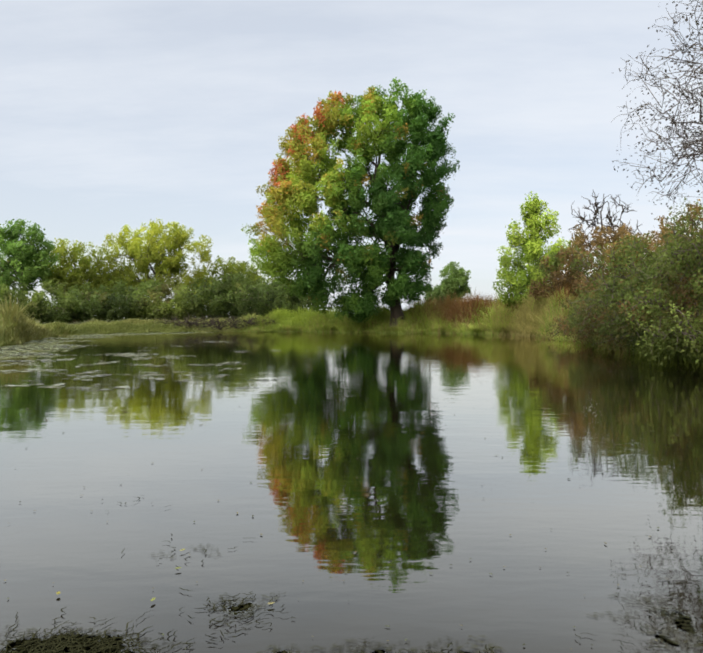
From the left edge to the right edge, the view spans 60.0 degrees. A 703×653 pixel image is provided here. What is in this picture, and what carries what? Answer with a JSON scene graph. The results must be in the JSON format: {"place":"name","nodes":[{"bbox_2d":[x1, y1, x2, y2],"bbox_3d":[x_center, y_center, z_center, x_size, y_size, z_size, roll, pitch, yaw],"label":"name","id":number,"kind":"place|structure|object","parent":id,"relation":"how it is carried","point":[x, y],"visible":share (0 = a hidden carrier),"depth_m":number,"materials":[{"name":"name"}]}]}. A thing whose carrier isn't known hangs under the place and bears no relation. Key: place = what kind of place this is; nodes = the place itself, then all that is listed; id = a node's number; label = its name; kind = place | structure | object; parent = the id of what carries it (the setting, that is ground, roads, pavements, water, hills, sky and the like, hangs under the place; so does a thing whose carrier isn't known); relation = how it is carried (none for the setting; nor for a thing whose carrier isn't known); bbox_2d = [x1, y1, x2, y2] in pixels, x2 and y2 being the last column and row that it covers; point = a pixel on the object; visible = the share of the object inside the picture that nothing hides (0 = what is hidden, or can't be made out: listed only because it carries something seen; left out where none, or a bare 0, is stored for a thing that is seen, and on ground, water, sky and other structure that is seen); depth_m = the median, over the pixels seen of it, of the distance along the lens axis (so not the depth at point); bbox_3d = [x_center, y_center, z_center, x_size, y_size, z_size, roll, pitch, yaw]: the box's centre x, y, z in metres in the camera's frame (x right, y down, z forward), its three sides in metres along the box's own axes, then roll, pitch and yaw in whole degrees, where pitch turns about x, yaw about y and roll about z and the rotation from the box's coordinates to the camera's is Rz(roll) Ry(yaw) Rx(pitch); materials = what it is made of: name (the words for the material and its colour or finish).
{"place":"outdoors","nodes":[
{"label":"outdoors","id":0,"kind":"place"},
{"bbox_2d":[0,332,702,652],"bbox_3d":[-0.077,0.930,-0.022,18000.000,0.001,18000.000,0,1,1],"label":"river water","id":1,"kind":"structure","parent":0,"point":[308,427],"depth_m":3.21,"materials":[{"name":"grey liquid"}]},
{"bbox_2d":[0,332,666,651],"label":"lily pads","id":2,"kind":"object","parent":1,"relation":"on","point":[23,347],"visible":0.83,"depth_m":14.63,"materials":[{"name":"green plant"}]},
{"bbox_2d":[0,495,702,652],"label":"aquatic plants","id":3,"kind":"object","parent":1,"relation":"on","point":[78,644],"visible":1,"depth_m":1.74,"materials":[{"name":"green plant"}]},
{"bbox_2d":[0,0,702,317],"label":"sky","id":4,"kind":"structure","parent":0,"point":[114,114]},
{"bbox_2d":[0,278,702,363],"bbox_3d":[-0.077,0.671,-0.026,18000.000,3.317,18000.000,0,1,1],"label":"ground","id":5,"kind":"structure","parent":0,"point":[44,323],"depth_m":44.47,"materials":[{"name":"green plant"}]},
{"bbox_2d":[0,257,20,288],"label":"bush","id":6,"kind":"object","parent":5,"relation":"on","point":[16,285],"visible":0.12,"depth_m":57.81,"materials":[{"name":"green plant"}]},
{"bbox_2d":[0,283,41,317],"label":"shrub","id":7,"kind":"object","parent":5,"relation":"on","point":[5,291],"visible":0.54,"depth_m":43.14,"materials":[{"name":"green plant"}]},
{"bbox_2d":[0,219,60,297],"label":"tree","id":8,"kind":"object","parent":5,"relation":"on","point":[25,258],"visible":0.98,"depth_m":55.33,"materials":[{"name":"green plant"}]},
{"bbox_2d":[9,287,83,323],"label":"shrub","id":9,"kind":"object","parent":5,"relation":"on","point":[64,307],"visible":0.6,"depth_m":45.28,"materials":[{"name":"green plant"}]},
{"bbox_2d":[30,279,96,322],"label":"shrub","id":10,"kind":"object","parent":5,"relation":"on","point":[47,285],"visible":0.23,"depth_m":53.46,"materials":[{"name":"green plant"}]},
{"bbox_2d":[39,238,113,298],"bbox_3d":[-28.180,-4.522,62.000,7.903,8.698,7.504,0,1,1],"label":"tree","id":11,"kind":"object","parent":5,"relation":"on","point":[86,271],"visible":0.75,"depth_m":60.80,"materials":[{"name":"green plant"}]},
{"bbox_2d":[50,288,126,323],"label":"shrub","id":12,"kind":"object","parent":5,"relation":"on","point":[84,314],"visible":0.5,"depth_m":47.37,"materials":[{"name":"green plant"}]},
{"bbox_2d":[90,271,144,311],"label":"bush","id":13,"kind":"object","parent":5,"relation":"on","point":[112,283],"visible":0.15,"depth_m":72.04,"materials":[{"name":"green plant"}]},
{"bbox_2d":[87,279,172,321],"bbox_3d":[-17.604,-1.895,48.471,6.042,3.939,6.023,0,1,1],"label":"shrub","id":14,"kind":"object","parent":5,"relation":"on","point":[122,313],"visible":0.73,"depth_m":47.23,"materials":[{"name":"green plant"}]},
{"bbox_2d":[91,218,212,291],"bbox_3d":[-20.922,-6.015,65.328,12.674,11.390,10.871,0,1,1],"label":"tree","id":15,"kind":"object","parent":5,"relation":"on","point":[152,251],"visible":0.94,"depth_m":64.16,"materials":[{"name":"green plant"}]},
{"bbox_2d":[123,277,183,319],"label":"shrub","id":16,"kind":"object","parent":5,"relation":"on","point":[142,288],"visible":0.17,"depth_m":56.23,"materials":[{"name":"green plant"}]},
{"bbox_2d":[130,282,211,319],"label":"shrub","id":17,"kind":"object","parent":5,"relation":"on","point":[160,308],"visible":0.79,"depth_m":46.61,"materials":[{"name":"green plant"}]},
{"bbox_2d":[153,313,228,328],"bbox_3d":[-10.842,-0.091,40.946,5.350,1.678,4.290,0,1,1],"label":"dead brush","id":18,"kind":"object","parent":5,"relation":"on","point":[190,323],"visible":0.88,"depth_m":40.60,"materials":[{"name":"brown plant"}]},
{"bbox_2d":[179,273,251,319],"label":"shrub","id":19,"kind":"object","parent":5,"relation":"on","point":[220,305],"visible":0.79,"depth_m":46.72,"materials":[{"name":"green plant"}]},
{"bbox_2d":[193,315,246,329],"bbox_3d":[-9.039,0.050,41.654,3.830,1.814,4.301,0,1,-23],"label":"dead brush","id":20,"kind":"object","parent":5,"relation":"on","point":[219,327],"visible":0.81,"depth_m":41.25,"materials":[{"name":"brown plant"}]},
{"bbox_2d":[191,255,268,305],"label":"bush","id":21,"kind":"object","parent":5,"relation":"on","point":[234,267],"visible":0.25,"depth_m":69.14,"materials":[{"name":"green plant"}]},
{"bbox_2d":[210,271,283,315],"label":"shrub","id":22,"kind":"object","parent":5,"relation":"on","point":[239,280],"visible":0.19,"depth_m":54.95,"materials":[{"name":"green plant"}]},
{"bbox_2d":[223,314,280,327],"bbox_3d":[-6.934,-0.100,41.435,3.837,1.638,4.046,0,1,14],"label":"dead brush","id":23,"kind":"object","parent":5,"relation":"on","point":[249,322],"visible":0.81,"depth_m":41.06,"materials":[{"name":"brown plant"}]},
{"bbox_2d":[229,280,302,317],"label":"shrub","id":24,"kind":"object","parent":5,"relation":"on","point":[252,308],"visible":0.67,"depth_m":46.19,"materials":[{"name":"green plant"}]},
{"bbox_2d":[262,277,307,304],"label":"bush","id":25,"kind":"object","parent":5,"relation":"on","point":[271,288],"visible":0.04,"depth_m":74.05,"materials":[{"name":"green plant"}]},
{"bbox_2d":[257,282,334,314],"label":"shrub","id":26,"kind":"object","parent":5,"relation":"on","point":[277,302],"visible":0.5,"depth_m":45.52,"materials":[{"name":"green plant"}]},
{"bbox_2d":[241,77,459,326],"bbox_3d":[-0.076,-6.846,37.470,13.098,15.408,10.067,0,1,1],"label":"maple tree","id":27,"kind":"object","parent":5,"relation":"on","point":[297,182],"visible":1,"depth_m":34.93,"materials":[{"name":"green plant"}]},
{"bbox_2d":[424,280,447,303],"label":"tree","id":28,"kind":"object","parent":5,"relation":"on","point":[437,291],"visible":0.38,"depth_m":68.23,"materials":[{"name":"green plant"}]},
{"bbox_2d":[439,261,471,301],"bbox_3d":[11.085,-3.822,64.876,3.463,6.282,3.215,0,1,1],"label":"tree","id":29,"kind":"object","parent":5,"relation":"on","point":[453,284],"visible":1,"depth_m":64.38,"materials":[{"name":"green plant"}]},
{"bbox_2d":[492,191,570,309],"bbox_3d":[10.216,-3.879,33.934,4.578,7.218,4.234,0,1,1],"label":"tree","id":30,"kind":"object","parent":5,"relation":"on","point":[531,244],"visible":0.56,"depth_m":33.50,"materials":[{"name":"green plant"}]},
{"bbox_2d":[527,238,608,299],"bbox_3d":[11.015,-2.422,29.913,4.741,4.164,2.958,0,1,10],"label":"red shrub","id":31,"kind":"object","parent":5,"relation":"on","point":[545,266],"visible":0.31,"depth_m":29.70,"materials":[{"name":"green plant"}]},
{"bbox_2d":[546,297,601,345],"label":"bank shrub","id":32,"kind":"object","parent":5,"relation":"on","point":[563,327],"visible":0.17,"depth_m":21.50,"materials":[{"name":"green plant"}]},
{"bbox_2d":[546,224,633,298],"bbox_3d":[11.076,-2.466,27.549,3.921,4.449,3.799,0,1,1],"label":"red shrub","id":33,"kind":"object","parent":5,"relation":"on","point":[568,276],"visible":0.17,"depth_m":27.42,"materials":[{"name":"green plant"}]},
{"bbox_2d":[565,280,632,343],"bbox_3d":[8.439,-0.529,19.064,3.505,2.314,4.330,0,1,1],"label":"bank shrub","id":34,"kind":"object","parent":5,"relation":"on","point":[584,333],"visible":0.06,"depth_m":18.90,"materials":[{"name":"green plant"}]},
{"bbox_2d":[568,191,642,260],"bbox_3d":[12.180,-3.419,29.506,3.377,6.539,3.294,0,1,1],"label":"bare tree","id":35,"kind":"object","parent":5,"relation":"on","point":[593,223],"visible":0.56,"depth_m":29.31,"materials":[{"name":"brown plant"}]},
{"bbox_2d":[556,223,662,297],"bbox_3d":[11.487,-2.234,25.507,4.259,4.254,4.472,-1,1,-33],"label":"red shrub","id":36,"kind":"object","parent":5,"relation":"on","point":[606,240],"visible":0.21,"depth_m":25.73,"materials":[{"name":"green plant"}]},
{"bbox_2d":[557,230,702,353],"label":"bank shrub","id":37,"kind":"object","parent":5,"relation":"on","point":[606,288],"visible":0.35,"depth_m":14.06,"materials":[{"name":"green plant"}]},
{"bbox_2d":[574,239,691,353],"bbox_3d":[7.501,-0.767,16.433,3.541,3.018,4.466,0,1,1],"label":"bank shrub","id":38,"kind":"object","parent":5,"relation":"on","point":[603,312],"visible":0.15,"depth_m":15.69,"materials":[{"name":"green plant"}]},
{"bbox_2d":[597,222,673,290],"bbox_3d":[12.171,-2.041,23.902,4.896,4.256,3.956,0,1,1],"label":"red shrub","id":39,"kind":"object","parent":5,"relation":"on","point":[615,248],"depth_m":24.11,"materials":[{"name":"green plant"}]},
{"bbox_2d":[593,224,702,361],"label":"bank shrub","id":40,"kind":"object","parent":5,"relation":"on","point":[641,317],"visible":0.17,"depth_m":12.62,"materials":[{"name":"green plant"}]},
{"bbox_2d":[610,0,702,225],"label":"bare tree","id":41,"kind":"object","parent":5,"relation":"on","point":[694,142],"visible":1,"depth_m":10.24,"materials":[{"name":"brown plant"}]},
{"bbox_2d":[617,218,702,365],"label":"bank shrub","id":42,"kind":"object","parent":5,"relation":"on","point":[674,337],"visible":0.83,"depth_m":11.41,"materials":[{"name":"green plant"}]},
{"bbox_2d":[621,224,699,281],"bbox_3d":[12.231,-1.862,22.914,4.081,4.070,3.386,0,1,1],"label":"red shrub","id":43,"kind":"object","parent":5,"relation":"on","point":[662,239],"visible":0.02,"depth_m":22.86,"materials":[{"name":"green plant"}]},
{"bbox_2d":[630,199,702,269],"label":"red shrub","id":44,"kind":"object","parent":5,"relation":"on","point":[697,207],"visible":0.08,"depth_m":21.48,"materials":[{"name":"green plant"}]},
{"bbox_2d":[647,215,702,362],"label":"bank shrub","id":45,"kind":"object","parent":5,"relation":"on","point":[695,339],"visible":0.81,"depth_m":10.56,"materials":[{"name":"green plant"}]},
{"bbox_2d":[659,197,702,347],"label":"bank shrub","id":46,"kind":"object","parent":5,"relation":"on","point":[689,218],"visible":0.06,"depth_m":14.92,"materials":[{"name":"green plant"}]},
{"bbox_2d":[669,201,702,295],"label":"bank shrub","id":47,"kind":"object","parent":5,"relation":"on","point":[696,218],"visible":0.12,"depth_m":15.31,"materials":[{"name":"green plant"}]},
{"bbox_2d":[684,159,702,336],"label":"bank shrub","id":48,"kind":"object","parent":5,"relation":"on","point":[696,283],"visible":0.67,"depth_m":10.53,"materials":[{"name":"green plant"}]}
]}

